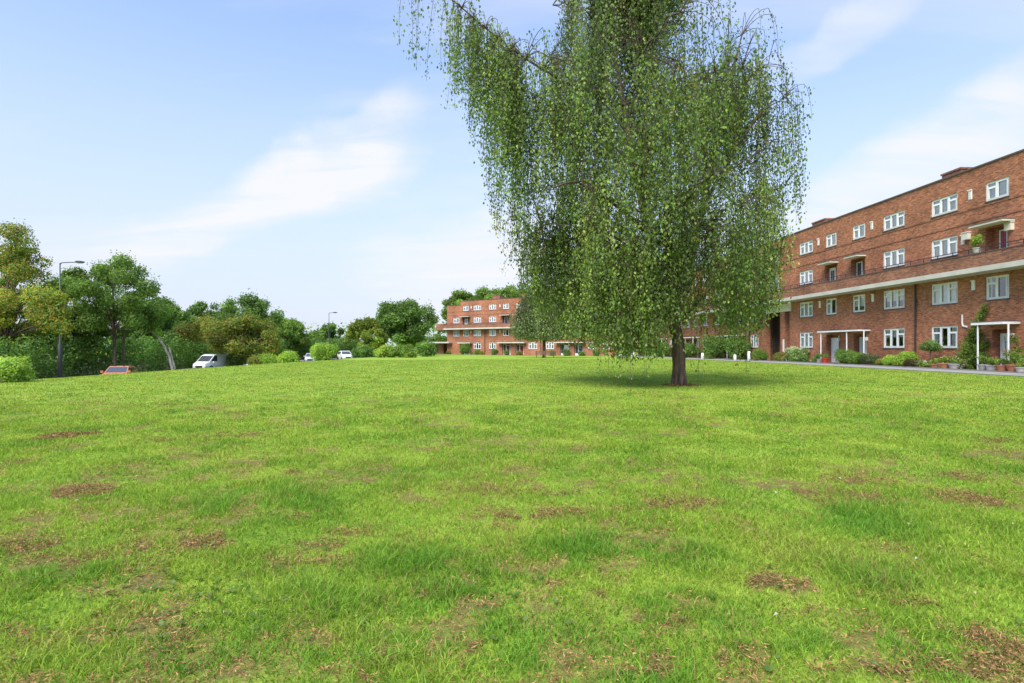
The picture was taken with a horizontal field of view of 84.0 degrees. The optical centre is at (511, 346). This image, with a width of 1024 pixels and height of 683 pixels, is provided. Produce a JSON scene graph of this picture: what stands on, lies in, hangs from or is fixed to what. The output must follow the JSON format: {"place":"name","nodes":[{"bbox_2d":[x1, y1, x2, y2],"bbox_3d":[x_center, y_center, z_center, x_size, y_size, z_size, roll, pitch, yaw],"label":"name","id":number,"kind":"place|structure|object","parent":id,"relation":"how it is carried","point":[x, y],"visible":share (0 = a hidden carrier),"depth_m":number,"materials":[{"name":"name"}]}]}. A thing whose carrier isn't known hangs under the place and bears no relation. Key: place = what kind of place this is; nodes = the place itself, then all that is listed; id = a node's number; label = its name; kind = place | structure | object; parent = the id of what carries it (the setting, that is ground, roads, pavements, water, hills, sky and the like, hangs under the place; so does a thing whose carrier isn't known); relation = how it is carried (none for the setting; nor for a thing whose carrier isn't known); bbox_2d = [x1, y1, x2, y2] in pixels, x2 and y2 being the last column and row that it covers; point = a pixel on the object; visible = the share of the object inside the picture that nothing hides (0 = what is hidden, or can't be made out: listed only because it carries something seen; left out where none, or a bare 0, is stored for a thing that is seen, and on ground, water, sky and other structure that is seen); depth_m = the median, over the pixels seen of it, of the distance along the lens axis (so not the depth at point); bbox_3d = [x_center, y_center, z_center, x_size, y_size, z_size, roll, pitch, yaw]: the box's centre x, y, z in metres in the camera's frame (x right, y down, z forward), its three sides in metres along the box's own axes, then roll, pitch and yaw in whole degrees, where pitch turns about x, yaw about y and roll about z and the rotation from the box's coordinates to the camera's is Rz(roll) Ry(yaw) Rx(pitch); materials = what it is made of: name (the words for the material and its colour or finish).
{"place":"outdoors","nodes":[
{"label":"outdoors","id":0,"kind":"place"},
{"bbox_2d":[0,355,367,380],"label":"verge","id":1,"kind":"structure","parent":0,"point":[125,364],"depth_m":72.95,"materials":[{"name":"green plant"}]},
{"bbox_2d":[0,218,76,357],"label":"chestnut tree","id":2,"kind":"object","parent":1,"relation":"on","point":[17,265],"visible":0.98,"depth_m":50.68,"materials":[{"name":"green plant"}]},
{"bbox_2d":[19,306,72,369],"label":"background tree","id":3,"kind":"object","parent":1,"relation":"on","point":[49,342],"visible":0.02,"depth_m":65.50,"materials":[{"name":"green plant"}]},
{"bbox_2d":[29,265,117,374],"bbox_3d":[-44.195,-2.667,57.367,7.353,11.702,8.224,0,0,-43],"label":"street tree","id":4,"kind":"object","parent":1,"relation":"on","point":[75,272],"visible":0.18,"depth_m":56.71,"materials":[{"name":"green plant"}]},
{"bbox_2d":[108,327,142,359],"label":"background tree","id":5,"kind":"object","parent":1,"relation":"on","point":[122,340],"visible":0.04,"depth_m":87.50,"materials":[{"name":"green plant"}]},
{"bbox_2d":[127,295,191,362],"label":"street tree","id":6,"kind":"object","parent":1,"relation":"on","point":[168,330],"visible":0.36,"depth_m":74.77,"materials":[{"name":"leaf"},{"name":"pale bark"}]},
{"bbox_2d":[172,299,222,354],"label":"street tree","id":7,"kind":"object","parent":1,"relation":"on","point":[197,308],"visible":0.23,"depth_m":83.53,"materials":[{"name":"green plant"}]},
{"bbox_2d":[208,288,285,325],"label":"street tree","id":8,"kind":"object","parent":1,"relation":"on","point":[256,305],"visible":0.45,"depth_m":97.08,"materials":[{"name":"green plant"}]},
{"bbox_2d":[266,312,288,327],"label":"background tree","id":9,"kind":"object","parent":1,"relation":"on","point":[273,320],"visible":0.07,"depth_m":120.91,"materials":[{"name":"green plant"}]},
{"bbox_2d":[267,317,310,353],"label":"street tree","id":10,"kind":"object","parent":1,"relation":"on","point":[291,330],"visible":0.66,"depth_m":99.21,"materials":[{"name":"green plant"}]},
{"bbox_2d":[304,331,325,353],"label":"street tree","id":11,"kind":"object","parent":1,"relation":"on","point":[315,335],"visible":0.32,"depth_m":110.51,"materials":[{"name":"green plant"}]},
{"bbox_2d":[313,321,346,349],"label":"street tree","id":12,"kind":"object","parent":1,"relation":"on","point":[328,331],"visible":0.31,"depth_m":117.09,"materials":[{"name":"green plant"}]},
{"bbox_2d":[0,348,1023,682],"bbox_3d":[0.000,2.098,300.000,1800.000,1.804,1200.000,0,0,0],"label":"ground","id":13,"kind":"structure","parent":0,"point":[542,604],"depth_m":4.89,"materials":[{"name":"green plant"}]},
{"bbox_2d":[0,353,37,381],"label":"bush","id":14,"kind":"object","parent":13,"relation":"on","point":[14,369],"visible":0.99,"depth_m":22.61,"materials":[{"name":"green plant"}]},
{"bbox_2d":[125,316,175,369],"bbox_3d":[-36.893,-0.170,57.934,5.248,6.745,1.897,0,0,0],"label":"leaning tree","id":15,"kind":"object","parent":13,"relation":"on","point":[170,356],"visible":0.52,"depth_m":57.93,"materials":[{"name":"green plant"}]},
{"bbox_2d":[0,334,374,379],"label":"hedge","id":16,"kind":"object","parent":13,"relation":"on","point":[188,356],"visible":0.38,"depth_m":59.17,"materials":[{"name":"green plant"}]},
{"bbox_2d":[2,307,446,368],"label":"wood","id":17,"kind":"object","parent":13,"relation":"on","point":[392,344],"visible":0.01,"depth_m":99.51,"materials":[{"name":"green plant"}]},
{"bbox_2d":[173,311,282,359],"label":"tree","id":18,"kind":"object","parent":13,"relation":"on","point":[247,334],"visible":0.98,"depth_m":70.77,"materials":[{"name":"green plant"}]},
{"bbox_2d":[226,351,248,365],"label":"bush","id":19,"kind":"object","parent":13,"relation":"on","point":[237,360],"visible":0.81,"depth_m":70.47,"materials":[{"name":"green plant"}]},
{"bbox_2d":[247,354,262,364],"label":"bush","id":20,"kind":"object","parent":13,"relation":"on","point":[253,359],"visible":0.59,"depth_m":66.99,"materials":[{"name":"green plant"}]},
{"bbox_2d":[259,353,282,363],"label":"clipped bush","id":21,"kind":"object","parent":13,"relation":"on","point":[267,358],"visible":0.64,"depth_m":65.26,"materials":[{"name":"green plant"}]},
{"bbox_2d":[275,349,299,362],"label":"clipped bush","id":22,"kind":"object","parent":13,"relation":"on","point":[287,356],"visible":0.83,"depth_m":66.30,"materials":[{"name":"green plant"}]},
{"bbox_2d":[310,342,338,359],"bbox_3d":[-20.938,0.459,63.734,3.352,2.178,3.517,0,0,0],"label":"clipped bush","id":23,"kind":"object","parent":13,"relation":"on","point":[325,351],"visible":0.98,"depth_m":63.00,"materials":[{"name":"green plant"}]},
{"bbox_2d":[351,344,374,357],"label":"bush","id":24,"kind":"object","parent":13,"relation":"on","point":[361,351],"visible":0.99,"depth_m":83.41,"materials":[{"name":"green plant"}]},
{"bbox_2d":[343,314,388,357],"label":"street tree","id":25,"kind":"object","parent":13,"relation":"on","point":[365,329],"visible":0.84,"depth_m":96.64,"materials":[{"name":"green plant"}]},
{"bbox_2d":[373,344,391,356],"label":"bush","id":26,"kind":"object","parent":13,"relation":"on","point":[382,351],"visible":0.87,"depth_m":81.22,"materials":[{"name":"green plant"}]},
{"bbox_2d":[387,343,413,357],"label":"bush","id":27,"kind":"object","parent":13,"relation":"on","point":[398,350],"visible":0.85,"depth_m":81.03,"materials":[{"name":"green plant"}]},
{"bbox_2d":[373,296,439,348],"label":"oak tree","id":28,"kind":"object","parent":13,"relation":"on","point":[401,322],"visible":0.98,"depth_m":104.70,"materials":[{"name":"green plant"}]},
{"bbox_2d":[403,351,416,357],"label":"bush","id":29,"kind":"object","parent":13,"relation":"on","point":[410,354],"visible":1,"depth_m":79.64,"materials":[{"name":"green plant"}]},
{"bbox_2d":[415,340,437,356],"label":"bush","id":30,"kind":"object","parent":13,"relation":"on","point":[424,349],"visible":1,"depth_m":91.35,"materials":[{"name":"green plant"}]},
{"bbox_2d":[437,288,477,333],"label":"background tree","id":31,"kind":"object","parent":13,"relation":"on","point":[457,296],"visible":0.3,"depth_m":144.22,"materials":[{"name":"green plant"}]},
{"bbox_2d":[459,342,471,354],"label":"shrub","id":32,"kind":"object","parent":13,"relation":"on","point":[464,348],"visible":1,"depth_m":121.50,"materials":[{"name":"green plant"}]},
{"bbox_2d":[465,285,489,299],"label":"background tree","id":33,"kind":"object","parent":13,"relation":"on","point":[480,293],"visible":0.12,"depth_m":147.07,"materials":[{"name":"green plant"}]},
{"bbox_2d":[484,283,521,298],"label":"background tree","id":34,"kind":"object","parent":13,"relation":"on","point":[510,291],"visible":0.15,"depth_m":143.23,"materials":[{"name":"green plant"}]},
{"bbox_2d":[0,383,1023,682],"bbox_3d":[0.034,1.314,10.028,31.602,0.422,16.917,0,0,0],"label":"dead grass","id":35,"kind":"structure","parent":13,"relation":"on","point":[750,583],"depth_m":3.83,"materials":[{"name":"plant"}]},
{"bbox_2d":[0,516,1023,672],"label":"lawn weeds","id":36,"kind":"object","parent":13,"relation":"on","point":[245,584],"visible":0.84,"depth_m":3.29,"materials":[{"name":"green plant"}]},
{"bbox_2d":[430,293,640,355],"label":"apartment block","id":37,"kind":"structure","parent":13,"relation":"on","point":[486,331],"depth_m":121.04,"materials":[{"name":"red brick"}]},
{"bbox_2d":[508,283,595,357],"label":"weeping tree","id":38,"kind":"object","parent":13,"relation":"on","point":[530,328],"visible":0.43,"depth_m":75.25,"materials":[{"name":"green plant"}]},
{"bbox_2d":[393,0,815,392],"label":"birch tree","id":39,"kind":"object","parent":13,"relation":"on","point":[631,285],"visible":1,"depth_m":16.05,"materials":[{"name":"green plant"}]},
{"bbox_2d":[623,356,1023,376],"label":"path edging","id":40,"kind":"object","parent":13,"relation":"on","point":[880,368],"visible":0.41,"depth_m":32.64,"materials":[{"name":"concrete"}]},
{"bbox_2d":[641,149,1023,369],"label":"apartment block","id":41,"kind":"structure","parent":13,"relation":"on","point":[910,271],"depth_m":38.12,"materials":[{"name":"red brick"}]},
{"bbox_2d":[751,335,757,347],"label":"window","id":42,"kind":"structure","parent":41,"relation":"in","point":[755,344],"depth_m":60.52,"materials":[{"name":"white paint"}]},
{"bbox_2d":[773,316,777,354],"bbox_3d":[27.059,-0.640,58.437,0.600,5.000,0.048,0,0,-3],"label":"passage door","id":43,"kind":"structure","parent":41,"relation":"in","point":[775,319],"depth_m":58.42,"materials":[{"name":"black"}]},
{"bbox_2d":[799,301,812,317],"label":"window","id":44,"kind":"structure","parent":41,"relation":"in","point":[806,308],"depth_m":50.81,"materials":[{"name":"white paint"}]},
{"bbox_2d":[799,240,812,255],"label":"window","id":45,"kind":"structure","parent":41,"relation":"in","point":[807,247],"depth_m":50.80,"materials":[{"name":"white paint"}]},
{"bbox_2d":[800,332,812,347],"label":"window","id":46,"kind":"structure","parent":41,"relation":"in","point":[806,339],"depth_m":50.79,"materials":[{"name":"white paint"}]},
{"bbox_2d":[800,269,812,285],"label":"window","id":47,"kind":"structure","parent":41,"relation":"in","point":[805,276],"depth_m":50.81,"materials":[{"name":"white paint"}]},
{"bbox_2d":[825,298,836,315],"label":"window","id":48,"kind":"structure","parent":41,"relation":"in","point":[828,301],"depth_m":47.45,"materials":[{"name":"white paint"}]},
{"bbox_2d":[825,233,836,248],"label":"window","id":49,"kind":"structure","parent":41,"relation":"in","point":[831,238],"depth_m":47.13,"materials":[{"name":"white paint"}]},
{"bbox_2d":[830,267,835,280],"bbox_3d":[26.744,-5.540,47.435,0.110,2.100,0.812,0,0,-3],"label":"door","id":50,"kind":"structure","parent":41,"relation":"in","point":[832,270],"depth_m":47.39,"materials":[{"name":"white paint"}]},
{"bbox_2d":[831,338,837,362],"bbox_3d":[26.770,0.270,47.209,0.080,2.060,1.045,0,0,-3],"label":"door","id":51,"kind":"structure","parent":41,"relation":"in","point":[834,343],"depth_m":47.33,"materials":[{"name":"white paint"}]},
{"bbox_2d":[852,223,864,240],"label":"window","id":52,"kind":"structure","parent":41,"relation":"in","point":[859,230],"depth_m":43.62,"materials":[{"name":"white paint"}]},
{"bbox_2d":[853,294,865,312],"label":"window","id":53,"kind":"structure","parent":41,"relation":"in","point":[858,300],"depth_m":43.64,"materials":[{"name":"white paint"}]},
{"bbox_2d":[857,261,862,275],"bbox_3d":[26.921,-5.540,44.074,0.110,2.100,0.643,0,0,-3],"label":"door","id":54,"kind":"structure","parent":41,"relation":"in","point":[859,264],"depth_m":44.06,"materials":[{"name":"grey paint"}]},
{"bbox_2d":[860,337,865,353],"bbox_3d":[26.942,0.270,43.671,0.110,2.060,0.746,0,0,-3],"label":"door","id":55,"kind":"structure","parent":41,"relation":"in","point":[861,338],"depth_m":43.72,"materials":[{"name":"grey paint"}]},
{"bbox_2d":[882,248,903,269],"bbox_3d":[26.807,-6.180,39.873,0.232,1.232,2.137,0,0,-3],"label":"window","id":56,"kind":"structure","parent":41,"relation":"in","point":[896,256],"depth_m":40.01,"materials":[{"name":"white paint"}]},
{"bbox_2d":[882,328,904,348],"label":"window","id":57,"kind":"structure","parent":41,"relation":"in","point":[896,332],"depth_m":40.01,"materials":[{"name":"white paint"}]},
{"bbox_2d":[882,289,904,310],"bbox_3d":[26.796,-3.310,39.872,0.210,1.372,2.137,0,0,-3],"label":"window","id":58,"kind":"structure","parent":41,"relation":"in","point":[890,296],"depth_m":40.01,"materials":[{"name":"white paint"}]},
{"bbox_2d":[883,210,904,231],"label":"window","id":59,"kind":"structure","parent":41,"relation":"in","point":[896,220],"depth_m":40.01,"materials":[{"name":"white paint"}]},
{"bbox_2d":[930,235,956,259],"bbox_3d":[27.037,-6.180,35.524,0.232,1.232,2.095,0,0,-3],"label":"window","id":60,"kind":"structure","parent":41,"relation":"in","point":[947,245],"depth_m":35.62,"materials":[{"name":"white paint"}]},
{"bbox_2d":[930,281,957,305],"bbox_3d":[27.037,-3.310,35.524,0.232,1.372,2.095,0,0,-3],"label":"window","id":61,"kind":"structure","parent":41,"relation":"in","point":[943,293],"depth_m":35.61,"materials":[{"name":"white glass"}]},
{"bbox_2d":[930,193,957,218],"bbox_3d":[27.037,-8.800,35.524,0.232,1.112,2.095,0,0,-3],"label":"window","id":62,"kind":"structure","parent":41,"relation":"in","point":[946,205],"depth_m":35.60,"materials":[{"name":"white paint"}]},
{"bbox_2d":[932,326,956,348],"bbox_3d":[27.037,-0.590,35.524,0.232,1.412,2.095,0,0,-3],"label":"window","id":63,"kind":"structure","parent":41,"relation":"in","point":[935,330],"depth_m":35.23,"materials":[{"name":"white paint"}]},
{"bbox_2d":[969,233,983,252],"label":"potted plant","id":64,"kind":"object","parent":41,"relation":"on","point":[977,238],"visible":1,"depth_m":31.83,"materials":[{"name":"green plant"}]},
{"bbox_2d":[984,274,1009,300],"bbox_3d":[27.230,-3.310,31.868,0.232,1.372,1.527,0,0,-3],"label":"window","id":65,"kind":"structure","parent":41,"relation":"in","point":[989,283],"depth_m":31.95,"materials":[{"name":"white paint"}]},
{"bbox_2d":[984,176,1009,202],"bbox_3d":[27.230,-8.800,31.868,0.232,1.112,1.527,0,0,-3],"label":"window","id":66,"kind":"structure","parent":41,"relation":"in","point":[998,189],"depth_m":31.90,"materials":[{"name":"white paint"}]},
{"bbox_2d":[1000,333,1006,364],"bbox_3d":[27.582,0.270,31.826,0.080,2.060,0.530,0,0,-3],"label":"door","id":67,"kind":"structure","parent":41,"relation":"in","point":[1002,342],"depth_m":31.96,"materials":[{"name":"white paint"}]},
{"bbox_2d":[999,229,1007,248],"bbox_3d":[27.564,-5.540,31.896,0.110,2.100,0.489,0,0,-3],"label":"door","id":68,"kind":"structure","parent":41,"relation":"in","point":[1003,235],"depth_m":31.92,"materials":[{"name":"red paint"}]},
{"bbox_2d":[651,356,1023,372],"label":"bed kerb","id":69,"kind":"structure","parent":13,"relation":"on","point":[885,366],"depth_m":37.07,"materials":[{"name":"concrete"}]},
{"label":"planting bed","id":70,"kind":"structure","parent":13,"relation":"on","visible":0},
{"bbox_2d":[654,341,671,356],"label":"shrub","id":71,"kind":"object","parent":70,"relation":"on","point":[667,352],"visible":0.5,"depth_m":85.57,"materials":[{"name":"green plant"}]},
{"bbox_2d":[684,341,700,357],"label":"shrub","id":72,"kind":"object","parent":70,"relation":"on","point":[688,352],"visible":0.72,"depth_m":74.82,"materials":[{"name":"green plant"}]},
{"bbox_2d":[700,332,728,358],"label":"shrub","id":73,"kind":"object","parent":70,"relation":"on","point":[716,350],"visible":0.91,"depth_m":66.10,"materials":[{"name":"green plant"}]},
{"bbox_2d":[723,336,752,358],"bbox_3d":[24.455,0.077,61.380,3.214,2.767,2.844,0,0,-18],"label":"shrub","id":74,"kind":"object","parent":70,"relation":"on","point":[743,347],"visible":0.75,"depth_m":60.79,"materials":[{"name":"green plant"}]},
{"bbox_2d":[752,348,768,360],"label":"shrub","id":75,"kind":"object","parent":70,"relation":"on","point":[759,353],"visible":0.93,"depth_m":55.86,"materials":[{"name":"green plant"}]},
{"bbox_2d":[784,346,808,361],"bbox_3d":[25.332,0.669,50.510,2.321,1.587,1.738,0,0,0],"label":"hydrangea","id":76,"kind":"object","parent":70,"relation":"on","point":[793,353],"visible":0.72,"depth_m":50.19,"materials":[{"name":"green plant"}]},
{"bbox_2d":[797,354,809,361],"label":"shrub","id":77,"kind":"object","parent":70,"relation":"on","point":[803,357],"visible":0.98,"depth_m":48.39,"materials":[{"name":"green plant"}]},
{"bbox_2d":[818,353,828,362],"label":"potted plant","id":78,"kind":"object","parent":70,"relation":"on","point":[825,359],"visible":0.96,"depth_m":45.70,"materials":[{"name":"red plant"}]},
{"bbox_2d":[833,348,855,363],"bbox_3d":[25.417,0.704,43.237,1.810,1.411,1.532,0,0,0],"label":"shrub","id":79,"kind":"object","parent":70,"relation":"on","point":[841,355],"visible":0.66,"depth_m":43.12,"materials":[{"name":"green plant"}]},
{"bbox_2d":[845,352,865,363],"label":"shrub","id":80,"kind":"object","parent":70,"relation":"on","point":[854,358],"visible":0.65,"depth_m":41.70,"materials":[{"name":"green plant"}]},
{"bbox_2d":[859,353,881,364],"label":"shrub","id":81,"kind":"object","parent":70,"relation":"on","point":[869,358],"visible":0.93,"depth_m":40.56,"materials":[{"name":"green plant"}]},
{"bbox_2d":[881,354,898,365],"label":"shrub","id":82,"kind":"object","parent":70,"relation":"on","point":[887,360],"visible":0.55,"depth_m":38.41,"materials":[{"name":"green plant"}]},
{"bbox_2d":[890,351,920,365],"bbox_3d":[25.906,0.804,37.399,1.547,1.206,1.629,0,0,-31],"label":"shrub","id":83,"kind":"object","parent":70,"relation":"on","point":[901,357],"visible":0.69,"depth_m":37.16,"materials":[{"name":"green plant"}]},
{"bbox_2d":[903,358,919,366],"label":"shrub","id":84,"kind":"object","parent":70,"relation":"on","point":[909,362],"visible":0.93,"depth_m":36.22,"materials":[{"name":"green plant"}]},
{"bbox_2d":[918,338,942,358],"bbox_3d":[26.063,0.452,35.436,1.424,2.000,0.931,0,0,22],"label":"topiary","id":85,"kind":"object","parent":70,"relation":"on","point":[934,345],"visible":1,"depth_m":35.31,"materials":[{"name":"green plant"}]},
{"bbox_2d":[928,358,940,367],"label":"potted plant","id":86,"kind":"object","parent":70,"relation":"on","point":[933,363],"visible":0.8,"depth_m":34.32,"materials":[{"name":"green plant"}]},
{"bbox_2d":[936,356,950,367],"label":"potted plant","id":87,"kind":"object","parent":70,"relation":"on","point":[945,365],"visible":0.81,"depth_m":33.58,"materials":[{"name":"green plant"}]},
{"bbox_2d":[943,356,963,368],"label":"potted plant","id":88,"kind":"object","parent":70,"relation":"on","point":[955,365],"visible":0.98,"depth_m":33.06,"materials":[{"name":"green plant"}]},
{"bbox_2d":[955,303,990,369],"bbox_3d":[26.645,-0.425,33.225,0.804,4.167,2.293,0,0,-3],"label":"climbing plant","id":89,"kind":"object","parent":70,"relation":"on","point":[969,355],"visible":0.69,"depth_m":32.92,"materials":[{"name":"green plant"}]},
{"bbox_2d":[976,354,994,369],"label":"potted plant","id":90,"kind":"object","parent":70,"relation":"on","point":[981,359],"visible":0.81,"depth_m":31.12,"materials":[{"name":"green plant"}]},
{"bbox_2d":[984,358,997,370],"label":"potted plant","id":91,"kind":"object","parent":70,"relation":"on","point":[992,366],"visible":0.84,"depth_m":30.50,"materials":[{"name":"green plant"}]},
{"bbox_2d":[995,358,1012,370],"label":"potted plant","id":92,"kind":"object","parent":70,"relation":"on","point":[1002,366],"visible":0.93,"depth_m":29.74,"materials":[{"name":"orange plant"}]},
{"bbox_2d":[1002,348,1023,370],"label":"potted plant","id":93,"kind":"object","parent":70,"relation":"on","point":[1010,367],"visible":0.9,"depth_m":29.08,"materials":[{"name":"green plant"}]},
{"bbox_2d":[1004,334,1021,361],"bbox_3d":[26.728,0.279,30.301,0.772,2.102,0.510,0,0,0],"label":"climbing plant","id":94,"kind":"object","parent":70,"relation":"on","point":[1014,338],"visible":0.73,"depth_m":30.27,"materials":[{"name":"green plant"}]},
{"bbox_2d":[1014,358,1023,372],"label":"potted plant","id":95,"kind":"object","parent":70,"relation":"on","point":[1019,369],"visible":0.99,"depth_m":28.63,"materials":[{"name":"green plant"}]},
{"bbox_2d":[0,0,1023,347],"label":"sky","id":96,"kind":"structure","parent":0,"point":[293,153],"materials":[{"name":"blue"}]},
{"bbox_2d":[630,356,1023,375],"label":"path","id":97,"kind":"structure","parent":0,"point":[984,372],"depth_m":34.70,"materials":[{"name":"grey concrete"}]},
{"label":"pavement","id":98,"kind":"structure","parent":0,"visible":0},
{"bbox_2d":[58,261,84,377],"bbox_3d":[-39.499,-2.312,51.000,2.371,10.813,0.342,0,0,0],"label":"street lamp","id":99,"kind":"object","parent":98,"relation":"on","point":[60,354],"visible":0.82,"depth_m":50.92,"materials":[{"name":"grey metal"}]},
{"bbox_2d":[54,250,177,365],"bbox_3d":[-38.830,-3.278,55.469,9.431,12.943,10.309,0,0,0],"label":"street tree","id":100,"kind":"object","parent":98,"relation":"on","point":[126,308],"visible":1,"depth_m":54.54,"materials":[{"name":"green plant"}]},
{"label":"road","id":101,"kind":"structure","parent":0,"visible":0},
{"bbox_2d":[100,366,138,374],"bbox_3d":[-31.688,2.254,45.990,2.028,1.440,4.121,0,0,-18],"label":"parked car","id":102,"kind":"object","parent":101,"relation":"on","point":[119,369],"visible":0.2,"depth_m":45.44,"materials":[{"name":"orange metal"}]},
{"bbox_2d":[193,354,229,368],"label":"parked van","id":103,"kind":"object","parent":101,"relation":"on","point":[210,360],"visible":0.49,"depth_m":68.88,"materials":[{"name":"white paint"}]},
{"bbox_2d":[337,351,351,358],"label":"parked car","id":104,"kind":"object","parent":101,"relation":"on","point":[344,354],"visible":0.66,"depth_m":91.10,"materials":[{"name":"white paint"}]},
{"bbox_2d":[424,333,446,351],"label":"street tree","id":105,"kind":"object","parent":101,"relation":"on","point":[438,338],"visible":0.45,"depth_m":138.65,"materials":[{"name":"green plant"}]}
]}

